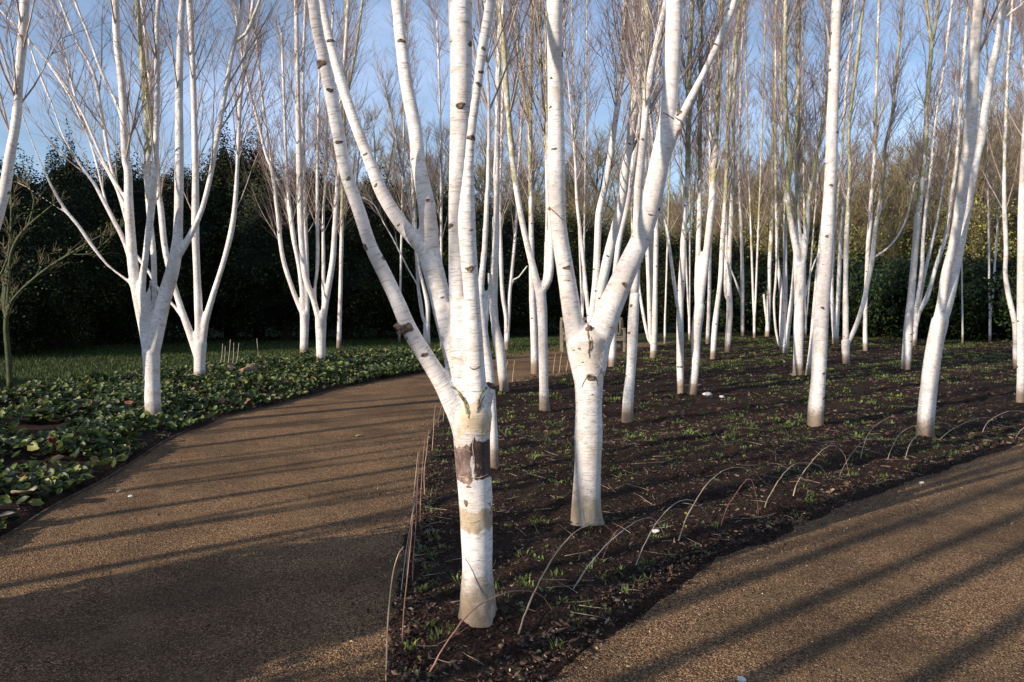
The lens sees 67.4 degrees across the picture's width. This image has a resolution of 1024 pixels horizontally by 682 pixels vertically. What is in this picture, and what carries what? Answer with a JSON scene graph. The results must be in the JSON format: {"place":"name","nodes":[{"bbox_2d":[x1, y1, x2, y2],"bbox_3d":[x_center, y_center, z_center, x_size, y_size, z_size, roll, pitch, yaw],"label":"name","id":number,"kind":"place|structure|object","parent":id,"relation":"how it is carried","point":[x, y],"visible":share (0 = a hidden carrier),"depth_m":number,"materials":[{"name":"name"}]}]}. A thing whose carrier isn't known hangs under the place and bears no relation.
{"place":"outdoors","nodes":[
{"label":"outdoors","id":0,"kind":"place"},
{"bbox_2d":[0,322,1012,398],"bbox_3d":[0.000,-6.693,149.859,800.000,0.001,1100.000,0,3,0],"label":"ground","id":1,"kind":"structure","parent":0,"point":[670,337],"depth_m":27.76,"materials":[{"name":"green plant"}]},
{"bbox_2d":[0,143,95,356],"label":"evergreen tree","id":2,"kind":"object","parent":1,"relation":"on","point":[51,306],"visible":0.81,"depth_m":21.49,"materials":[{"name":"green plant"}]},
{"bbox_2d":[0,161,138,388],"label":"green stemmed shrub","id":3,"kind":"object","parent":1,"relation":"on","point":[7,303],"visible":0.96,"depth_m":13.48,"materials":[{"name":"green plant"}]},
{"bbox_2d":[25,171,139,349],"bbox_3d":[-14.572,-2.385,24.286,5.244,5.914,5.627,0,3,-7],"label":"evergreen tree","id":4,"kind":"object","parent":1,"relation":"on","point":[85,218],"visible":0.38,"depth_m":23.99,"materials":[{"name":"green plant"}]},
{"bbox_2d":[37,118,137,336],"bbox_3d":[-18.011,-4.353,31.326,4.950,9.406,4.598,1,3,19],"label":"evergreen tree","id":5,"kind":"object","parent":1,"relation":"on","point":[62,171],"visible":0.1,"depth_m":30.86,"materials":[{"name":"green plant"}]},
{"bbox_2d":[54,148,160,346],"bbox_3d":[-14.171,-2.853,26.457,4.325,7.391,4.493,1,3,18],"label":"evergreen tree","id":6,"kind":"object","parent":1,"relation":"on","point":[109,331],"visible":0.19,"depth_m":25.86,"materials":[{"name":"green plant"}]},
{"bbox_2d":[87,152,239,342],"bbox_3d":[-13.184,-3.229,28.477,6.451,7.274,6.921,-1,3,-22],"label":"evergreen tree","id":7,"kind":"object","parent":1,"relation":"on","point":[210,245],"visible":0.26,"depth_m":27.36,"materials":[{"name":"green plant"}]},
{"bbox_2d":[161,149,252,340],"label":"evergreen tree","id":8,"kind":"object","parent":1,"relation":"on","point":[216,309],"visible":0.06,"depth_m":29.87,"materials":[{"name":"green plant"}]},
{"bbox_2d":[175,111,269,338],"bbox_3d":[-11.592,-4.525,31.283,5.153,9.792,4.786,2,4,38],"label":"evergreen tree","id":9,"kind":"object","parent":1,"relation":"on","point":[222,170],"visible":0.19,"depth_m":30.74,"materials":[{"name":"green plant"}]},
{"bbox_2d":[0,357,495,536],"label":"leafy bed","id":10,"kind":"object","parent":1,"relation":"on","point":[31,511],"visible":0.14,"depth_m":8.47,"materials":[{"name":"green plant"}]},
{"bbox_2d":[0,0,126,228],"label":"birch tree","id":11,"kind":"object","parent":10,"relation":"on","point":[18,67],"visible":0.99,"depth_m":8.25,"materials":[{"name":"white plant"}]},
{"bbox_2d":[0,0,306,420],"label":"birch tree","id":12,"kind":"object","parent":10,"relation":"on","point":[151,316],"visible":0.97,"depth_m":9.38,"materials":[{"name":"white plant"}]},
{"bbox_2d":[27,0,311,377],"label":"birch tree","id":13,"kind":"object","parent":10,"relation":"on","point":[197,338],"visible":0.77,"depth_m":14.00,"materials":[{"name":"white plant"}]},
{"bbox_2d":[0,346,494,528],"bbox_3d":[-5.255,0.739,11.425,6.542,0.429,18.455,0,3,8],"label":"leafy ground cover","id":14,"kind":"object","parent":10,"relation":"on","point":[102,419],"visible":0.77,"depth_m":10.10,"materials":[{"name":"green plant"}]},
{"bbox_2d":[254,0,387,360],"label":"birch tree","id":15,"kind":"object","parent":10,"relation":"on","point":[320,321],"visible":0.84,"depth_m":17.17,"materials":[{"name":"white plant"}]},
{"bbox_2d":[231,113,297,337],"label":"evergreen tree","id":16,"kind":"object","parent":1,"relation":"on","point":[249,158],"visible":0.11,"depth_m":31.82,"materials":[{"name":"green plant"}]},
{"bbox_2d":[217,0,330,352],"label":"birch tree","id":17,"kind":"object","parent":1,"relation":"on","point":[302,303],"visible":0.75,"depth_m":20.74,"materials":[{"name":"white plant"}]},
{"bbox_2d":[202,159,356,341],"bbox_3d":[-8.841,-3.220,29.305,6.805,7.152,6.342,1,3,9],"label":"evergreen tree","id":18,"kind":"object","parent":1,"relation":"on","point":[255,280],"visible":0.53,"depth_m":27.68,"materials":[{"name":"green plant"}]},
{"bbox_2d":[309,0,375,348],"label":"birch tree","id":19,"kind":"object","parent":1,"relation":"on","point":[341,245],"visible":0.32,"depth_m":24.56,"materials":[{"name":"white plant"}]},
{"bbox_2d":[289,95,401,192],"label":"bare tree","id":20,"kind":"object","parent":1,"relation":"on","point":[364,128],"visible":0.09,"depth_m":39.98,"materials":[{"name":"brown plant"}]},
{"bbox_2d":[293,172,414,340],"bbox_3d":[-6.499,-3.204,30.196,6.213,7.007,6.666,1,3,18],"label":"evergreen tree","id":21,"kind":"object","parent":1,"relation":"on","point":[362,287],"visible":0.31,"depth_m":28.72,"materials":[{"name":"green plant"}]},
{"bbox_2d":[306,97,429,187],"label":"bare tree","id":22,"kind":"object","parent":1,"relation":"on","point":[378,148],"visible":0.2,"depth_m":43.54,"materials":[{"name":"brown plant"}]},
{"bbox_2d":[319,0,438,349],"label":"birch tree","id":23,"kind":"object","parent":1,"relation":"on","point":[412,215],"visible":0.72,"depth_m":23.12,"materials":[{"name":"white plant"}]},
{"bbox_2d":[328,167,433,338],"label":"evergreen tree","id":24,"kind":"object","parent":1,"relation":"on","point":[389,317],"visible":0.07,"depth_m":30.34,"materials":[{"name":"green plant"}]},
{"bbox_2d":[383,0,425,341],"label":"birch tree","id":25,"kind":"object","parent":1,"relation":"on","point":[402,202],"visible":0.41,"depth_m":28.35,"materials":[{"name":"white plant"}]},
{"bbox_2d":[413,0,449,347],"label":"birch tree","id":26,"kind":"object","parent":1,"relation":"on","point":[441,184],"visible":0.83,"depth_m":24.37,"materials":[{"name":"white plant"}]},
{"bbox_2d":[384,180,478,337],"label":"evergreen tree","id":27,"kind":"object","parent":1,"relation":"on","point":[411,262],"visible":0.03,"depth_m":30.44,"materials":[{"name":"green plant"}]},
{"bbox_2d":[412,180,480,336],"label":"evergreen tree","id":28,"kind":"object","parent":1,"relation":"on","point":[445,261],"visible":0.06,"depth_m":31.15,"materials":[{"name":"green plant"}]},
{"bbox_2d":[424,111,541,210],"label":"bare tree","id":29,"kind":"object","parent":1,"relation":"on","point":[483,143],"visible":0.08,"depth_m":45.26,"materials":[{"name":"brown plant"}]},
{"bbox_2d":[444,190,543,334],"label":"evergreen tree","id":30,"kind":"object","parent":1,"relation":"on","point":[518,291],"visible":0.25,"depth_m":32.17,"materials":[{"name":"green plant"}]},
{"bbox_2d":[483,10,543,350],"bbox_3d":[0.133,-5.129,24.196,2.319,10.997,2.368,0,3,0],"label":"birch tree","id":31,"kind":"object","parent":1,"relation":"on","point":[507,312],"visible":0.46,"depth_m":23.95,"materials":[{"name":"white plant"}]},
{"bbox_2d":[488,189,546,335],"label":"evergreen tree","id":32,"kind":"object","parent":1,"relation":"on","point":[523,319],"visible":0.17,"depth_m":33.49,"materials":[{"name":"green plant"}]},
{"bbox_2d":[493,0,571,373],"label":"birch tree","id":33,"kind":"object","parent":1,"relation":"on","point":[532,306],"visible":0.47,"depth_m":16.14,"materials":[{"name":"white plant"}]},
{"bbox_2d":[519,207,593,333],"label":"evergreen tree","id":34,"kind":"object","parent":1,"relation":"on","point":[553,300],"visible":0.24,"depth_m":33.84,"materials":[{"name":"green plant"}]},
{"bbox_2d":[520,169,609,323],"bbox_3d":[1.712,-4.420,39.110,7.577,8.647,7.667,1,3,22],"label":"scrub shrub","id":35,"kind":"object","parent":1,"relation":"on","point":[543,202],"visible":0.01,"depth_m":39.75,"materials":[{"name":"green plant"}]},
{"bbox_2d":[532,123,617,227],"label":"bare tree","id":36,"kind":"object","parent":1,"relation":"on","point":[599,162],"visible":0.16,"depth_m":44.11,"materials":[{"name":"brown plant"}]},
{"bbox_2d":[547,201,614,333],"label":"evergreen tree","id":37,"kind":"object","parent":1,"relation":"on","point":[589,250],"visible":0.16,"depth_m":34.36,"materials":[{"name":"green plant"}]},
{"bbox_2d":[562,0,604,316],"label":"birch tree","id":38,"kind":"object","parent":1,"relation":"on","point":[584,165],"visible":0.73,"depth_m":28.80,"materials":[{"name":"white plant"}]},
{"bbox_2d":[589,220,653,330],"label":"evergreen tree","id":39,"kind":"object","parent":1,"relation":"on","point":[625,239],"visible":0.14,"depth_m":35.28,"materials":[{"name":"green plant"}]},
{"bbox_2d":[564,119,687,326],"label":"bare tree","id":40,"kind":"object","parent":1,"relation":"on","point":[592,178],"visible":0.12,"depth_m":43.98,"materials":[{"name":"brown plant"}]},
{"bbox_2d":[618,225,688,332],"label":"evergreen tree","id":41,"kind":"object","parent":1,"relation":"on","point":[662,279],"visible":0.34,"depth_m":35.30,"materials":[{"name":"green plant"}]},
{"bbox_2d":[660,229,723,332],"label":"evergreen tree","id":42,"kind":"object","parent":1,"relation":"on","point":[675,246],"visible":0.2,"depth_m":36.17,"materials":[{"name":"green plant"}]},
{"bbox_2d":[684,223,766,331],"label":"evergreen tree","id":43,"kind":"object","parent":1,"relation":"on","point":[735,253],"visible":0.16,"depth_m":36.60,"materials":[{"name":"green plant"}]},
{"bbox_2d":[686,157,792,328],"bbox_3d":[11.950,-5.016,40.079,8.148,9.176,7.684,0,3,6],"label":"scrub shrub","id":44,"kind":"object","parent":1,"relation":"on","point":[736,227],"visible":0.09,"depth_m":38.91,"materials":[{"name":"green plant"}]},
{"bbox_2d":[703,261,791,334],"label":"laurel shrub","id":45,"kind":"object","parent":1,"relation":"on","point":[748,315],"visible":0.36,"depth_m":33.96,"materials":[{"name":"green plant"}]},
{"bbox_2d":[702,164,835,269],"bbox_3d":[12.806,-4.647,39.094,8.023,9.156,8.118,2,4,32],"label":"scrub shrub","id":46,"kind":"object","parent":1,"relation":"on","point":[779,228],"visible":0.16,"depth_m":38.37,"materials":[{"name":"plant"}]},
{"bbox_2d":[735,154,899,265],"bbox_3d":[16.061,-4.926,40.867,8.476,9.559,8.376,0,3,8],"label":"scrub shrub","id":47,"kind":"object","parent":1,"relation":"on","point":[858,210],"visible":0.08,"depth_m":38.74,"materials":[{"name":"plant"}]},
{"bbox_2d":[787,147,917,264],"bbox_3d":[17.465,-5.113,39.849,7.876,9.404,8.352,-1,3,-13],"label":"scrub shrub","id":48,"kind":"object","parent":1,"relation":"on","point":[851,224],"visible":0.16,"depth_m":38.70,"materials":[{"name":"green plant"}]},
{"bbox_2d":[806,161,952,265],"bbox_3d":[18.474,-4.772,39.517,8.220,9.382,8.319,1,3,24],"label":"scrub shrub","id":49,"kind":"object","parent":1,"relation":"on","point":[892,232],"visible":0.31,"depth_m":37.98,"materials":[{"name":"plant"}]},
{"bbox_2d":[851,117,984,260],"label":"scrub shrub","id":50,"kind":"object","parent":1,"relation":"on","point":[904,158],"visible":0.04,"depth_m":40.40,"materials":[{"name":"plant"}]},
{"bbox_2d":[843,127,1010,260],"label":"scrub shrub","id":51,"kind":"object","parent":1,"relation":"on","point":[902,166],"visible":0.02,"depth_m":40.37,"materials":[{"name":"green plant"}]},
{"bbox_2d":[876,123,1019,262],"bbox_3d":[22.747,-5.917,39.991,9.822,11.060,9.262,0,3,-4],"label":"scrub shrub","id":52,"kind":"object","parent":1,"relation":"on","point":[977,221],"visible":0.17,"depth_m":38.06,"materials":[{"name":"green plant"}]},
{"bbox_2d":[902,70,1018,254],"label":"bare tree","id":53,"kind":"object","parent":1,"relation":"on","point":[991,117],"visible":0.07,"depth_m":41.53,"materials":[{"name":"brown plant"}]},
{"bbox_2d":[900,85,1023,249],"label":"bare tree","id":54,"kind":"object","parent":1,"relation":"on","point":[910,133],"visible":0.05,"depth_m":40.70,"materials":[{"name":"brown plant"}]},
{"bbox_2d":[902,118,1022,264],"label":"scrub shrub","id":55,"kind":"object","parent":1,"relation":"on","point":[1000,235],"visible":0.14,"depth_m":37.72,"materials":[{"name":"green plant"}]},
{"bbox_2d":[0,342,1023,681],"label":"path","id":56,"kind":"structure","parent":0,"point":[138,620],"depth_m":4.42,"materials":[{"name":"brown gravel"}]},
{"bbox_2d":[0,372,425,539],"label":"path edging","id":57,"kind":"object","parent":56,"relation":"on","point":[68,498],"visible":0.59,"depth_m":6.95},
{"bbox_2d":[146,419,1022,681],"bbox_3d":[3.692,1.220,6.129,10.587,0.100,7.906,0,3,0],"label":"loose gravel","id":58,"kind":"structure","parent":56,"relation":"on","point":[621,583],"depth_m":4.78,"materials":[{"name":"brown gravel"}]},
{"bbox_2d":[304,420,1022,678],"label":"mulch spill","id":59,"kind":"object","parent":56,"relation":"on","point":[382,655],"visible":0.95,"depth_m":4.92,"materials":[{"name":"brown wood"}]},
{"bbox_2d":[0,0,1023,242],"label":"sky","id":60,"kind":"structure","parent":0,"point":[383,36],"materials":[{"name":"blue"}]},
{"bbox_2d":[383,334,1023,681],"bbox_3d":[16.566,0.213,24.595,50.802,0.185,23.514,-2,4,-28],"label":"soil bed","id":61,"kind":"object","parent":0,"point":[465,672],"visible":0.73,"depth_m":6.61,"materials":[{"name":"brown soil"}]},
{"bbox_2d":[307,0,496,627],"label":"birch tree","id":62,"kind":"object","parent":61,"relation":"on","point":[465,390],"visible":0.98,"depth_m":3.57,"materials":[{"name":"white plant"}]},
{"bbox_2d":[423,0,546,468],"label":"birch tree","id":63,"kind":"object","parent":61,"relation":"on","point":[484,295],"visible":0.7,"depth_m":6.76,"materials":[{"name":"white plant"}]},
{"bbox_2d":[448,0,532,391],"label":"birch tree","id":64,"kind":"object","parent":61,"relation":"on","point":[499,348],"visible":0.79,"depth_m":12.60,"materials":[{"name":"white plant"}]},
{"bbox_2d":[472,0,592,411],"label":"birch tree","id":65,"kind":"object","parent":61,"relation":"on","point":[541,287],"visible":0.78,"depth_m":10.38,"materials":[{"name":"white plant"}]},
{"bbox_2d":[495,0,714,322],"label":"birch tree","id":66,"kind":"object","parent":61,"relation":"on","point":[599,282],"visible":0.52,"depth_m":11.57,"materials":[{"name":"white plant"}]},
{"bbox_2d":[547,0,737,526],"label":"birch tree","id":67,"kind":"object","parent":61,"relation":"on","point":[588,344],"visible":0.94,"depth_m":5.12,"materials":[{"name":"white plant"}]},
{"bbox_2d":[606,1,682,366],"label":"birch tree","id":68,"kind":"object","parent":61,"relation":"on","point":[612,352],"visible":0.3,"depth_m":16.92,"materials":[{"name":"white plant"}]},
{"bbox_2d":[608,0,683,357],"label":"birch tree","id":69,"kind":"object","parent":61,"relation":"on","point":[651,255],"visible":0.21,"depth_m":19.43,"materials":[{"name":"white plant"}]},
{"bbox_2d":[576,0,725,422],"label":"birch tree","id":70,"kind":"object","parent":61,"relation":"on","point":[649,73],"visible":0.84,"depth_m":9.34,"materials":[{"name":"white plant"}]},
{"bbox_2d":[595,0,750,397],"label":"birch tree","id":71,"kind":"object","parent":61,"relation":"on","point":[679,295],"visible":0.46,"depth_m":12.25,"materials":[{"name":"white plant"}]},
{"bbox_2d":[664,0,709,339],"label":"birch tree","id":72,"kind":"object","parent":61,"relation":"on","point":[689,292],"visible":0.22,"depth_m":28.36,"materials":[{"name":"white plant"}]},
{"bbox_2d":[385,426,1016,679],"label":"weed leaves","id":73,"kind":"object","parent":61,"relation":"on","point":[416,672],"visible":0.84,"depth_m":5.88,"materials":[{"name":"green plant"}]},
{"bbox_2d":[682,11,726,343],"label":"birch tree","id":74,"kind":"object","parent":61,"relation":"on","point":[708,294],"visible":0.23,"depth_m":25.94,"materials":[{"name":"white plant"}]},
{"bbox_2d":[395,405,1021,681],"bbox_3d":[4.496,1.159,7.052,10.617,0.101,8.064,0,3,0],"label":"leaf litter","id":75,"kind":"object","parent":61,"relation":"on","point":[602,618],"visible":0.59,"depth_m":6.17,"materials":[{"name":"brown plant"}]},
{"bbox_2d":[399,413,1019,650],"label":"bulb shoots","id":76,"kind":"object","parent":61,"relation":"on","point":[419,547],"visible":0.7,"depth_m":5.69,"materials":[{"name":"green plant"}]},
{"bbox_2d":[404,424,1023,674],"bbox_3d":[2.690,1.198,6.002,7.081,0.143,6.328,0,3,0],"label":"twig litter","id":77,"kind":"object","parent":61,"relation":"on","point":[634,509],"visible":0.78,"depth_m":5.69,"materials":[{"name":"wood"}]},
{"bbox_2d":[675,0,773,394],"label":"birch tree","id":78,"kind":"object","parent":61,"relation":"on","point":[702,258],"visible":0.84,"depth_m":12.15,"materials":[{"name":"white plant"}]},
{"bbox_2d":[697,0,756,358],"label":"birch tree","id":79,"kind":"object","parent":61,"relation":"on","point":[728,161],"visible":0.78,"depth_m":19.18,"materials":[{"name":"white plant"}]},
{"bbox_2d":[437,336,1022,446],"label":"bulb shoots","id":80,"kind":"object","parent":61,"relation":"on","point":[788,378],"visible":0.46,"depth_m":14.91,"materials":[{"name":"green plant"}]},
{"bbox_2d":[690,0,771,351],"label":"birch tree","id":81,"kind":"object","parent":61,"relation":"on","point":[727,272],"visible":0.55,"depth_m":22.35,"materials":[{"name":"white plant"}]},
{"bbox_2d":[712,11,757,336],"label":"birch tree","id":82,"kind":"object","parent":61,"relation":"on","point":[741,234],"visible":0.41,"depth_m":31.06,"materials":[{"name":"white plant"}]},
{"bbox_2d":[718,0,778,337],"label":"birch tree","id":83,"kind":"object","parent":61,"relation":"on","point":[754,302],"visible":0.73,"depth_m":29.39,"materials":[{"name":"white plant"}]},
{"bbox_2d":[511,343,1023,447],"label":"bark mulch","id":84,"kind":"object","parent":61,"relation":"on","point":[888,432],"visible":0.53,"depth_m":12.29,"materials":[{"name":"brown wood"}]},
{"bbox_2d":[748,1,794,336],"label":"birch tree","id":85,"kind":"object","parent":61,"relation":"on","point":[767,309],"visible":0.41,"depth_m":31.06,"materials":[{"name":"white plant"}]},
{"bbox_2d":[736,0,825,354],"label":"birch tree","id":86,"kind":"object","parent":61,"relation":"on","point":[785,314],"visible":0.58,"depth_m":20.99,"materials":[{"name":"white plant"}]},
{"bbox_2d":[737,260,831,334],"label":"laurel shrub","id":87,"kind":"object","parent":61,"relation":"on","point":[761,319],"visible":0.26,"depth_m":32.83,"materials":[{"name":"green plant"}]},
{"bbox_2d":[737,0,868,375],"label":"birch tree","id":88,"kind":"object","parent":61,"relation":"on","point":[799,240],"visible":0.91,"depth_m":15.28,"materials":[{"name":"white plant"}]},
{"bbox_2d":[785,0,850,338],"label":"birch tree","id":89,"kind":"object","parent":61,"relation":"on","point":[813,226],"visible":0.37,"depth_m":28.83,"materials":[{"name":"white plant"}]},
{"bbox_2d":[807,0,865,426],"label":"birch tree","id":90,"kind":"object","parent":61,"relation":"on","point":[815,414],"visible":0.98,"depth_m":9.06,"materials":[{"name":"white plant"}]},
{"bbox_2d":[800,0,881,374],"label":"birch tree","id":91,"kind":"object","parent":61,"relation":"on","point":[808,365],"visible":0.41,"depth_m":15.34,"materials":[{"name":"white plant"}]},
{"bbox_2d":[804,251,893,336],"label":"laurel shrub","id":92,"kind":"object","parent":61,"relation":"on","point":[851,319],"visible":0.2,"depth_m":30.95,"materials":[{"name":"green plant"}]},
{"bbox_2d":[813,0,913,343],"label":"birch tree","id":93,"kind":"object","parent":61,"relation":"on","point":[835,315],"visible":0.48,"depth_m":26.17,"materials":[{"name":"white plant"}]},
{"bbox_2d":[801,0,952,363],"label":"birch tree","id":94,"kind":"object","parent":61,"relation":"on","point":[847,338],"visible":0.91,"depth_m":17.76,"materials":[{"name":"white plant"}]},
{"bbox_2d":[851,0,908,350],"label":"birch tree","id":95,"kind":"object","parent":61,"relation":"on","point":[875,117],"visible":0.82,"depth_m":22.18,"materials":[{"name":"white plant"}]},
{"bbox_2d":[813,245,957,337],"bbox_3d":[14.986,-1.856,30.752,5.404,4.156,5.974,2,4,36],"label":"laurel shrub","id":96,"kind":"object","parent":61,"relation":"on","point":[888,286],"visible":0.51,"depth_m":29.45,"materials":[{"name":"green plant"}]},
{"bbox_2d":[881,0,971,369],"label":"birch tree","id":97,"kind":"object","parent":61,"relation":"on","point":[906,354],"visible":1,"depth_m":16.30,"materials":[{"name":"white plant"}]},
{"bbox_2d":[898,251,993,338],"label":"laurel shrub","id":98,"kind":"object","parent":61,"relation":"on","point":[956,322],"visible":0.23,"depth_m":28.60,"materials":[{"name":"green plant"}]},
{"bbox_2d":[903,0,991,345],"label":"birch tree","id":99,"kind":"object","parent":61,"relation":"on","point":[919,306],"visible":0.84,"depth_m":25.01,"materials":[{"name":"white plant"}]},
{"bbox_2d":[900,252,1016,339],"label":"laurel shrub","id":100,"kind":"object","parent":61,"relation":"on","point":[977,291],"visible":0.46,"depth_m":27.90,"materials":[{"name":"green plant"}]},
{"bbox_2d":[928,0,990,342],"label":"birch tree","id":101,"kind":"object","parent":61,"relation":"on","point":[962,339],"visible":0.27,"depth_m":26.23,"materials":[{"name":"white plant"}]},
{"bbox_2d":[915,0,1023,437],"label":"birch tree","id":102,"kind":"object","parent":61,"relation":"on","point":[965,192],"visible":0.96,"depth_m":8.45,"materials":[{"name":"white plant"}]},
{"bbox_2d":[964,0,1023,402],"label":"birch tree","id":103,"kind":"object","parent":61,"relation":"on","point":[1020,316],"visible":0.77,"depth_m":11.14,"materials":[{"name":"white plant"}]},
{"bbox_2d":[972,0,1021,340],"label":"birch tree","id":104,"kind":"object","parent":61,"relation":"on","point":[988,197],"visible":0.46,"depth_m":27.42,"materials":[{"name":"white plant"}]},
{"bbox_2d":[976,0,1023,366],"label":"birch tree","id":105,"kind":"object","parent":61,"relation":"on","point":[1013,314],"visible":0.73,"depth_m":16.93,"materials":[{"name":"white plant"}]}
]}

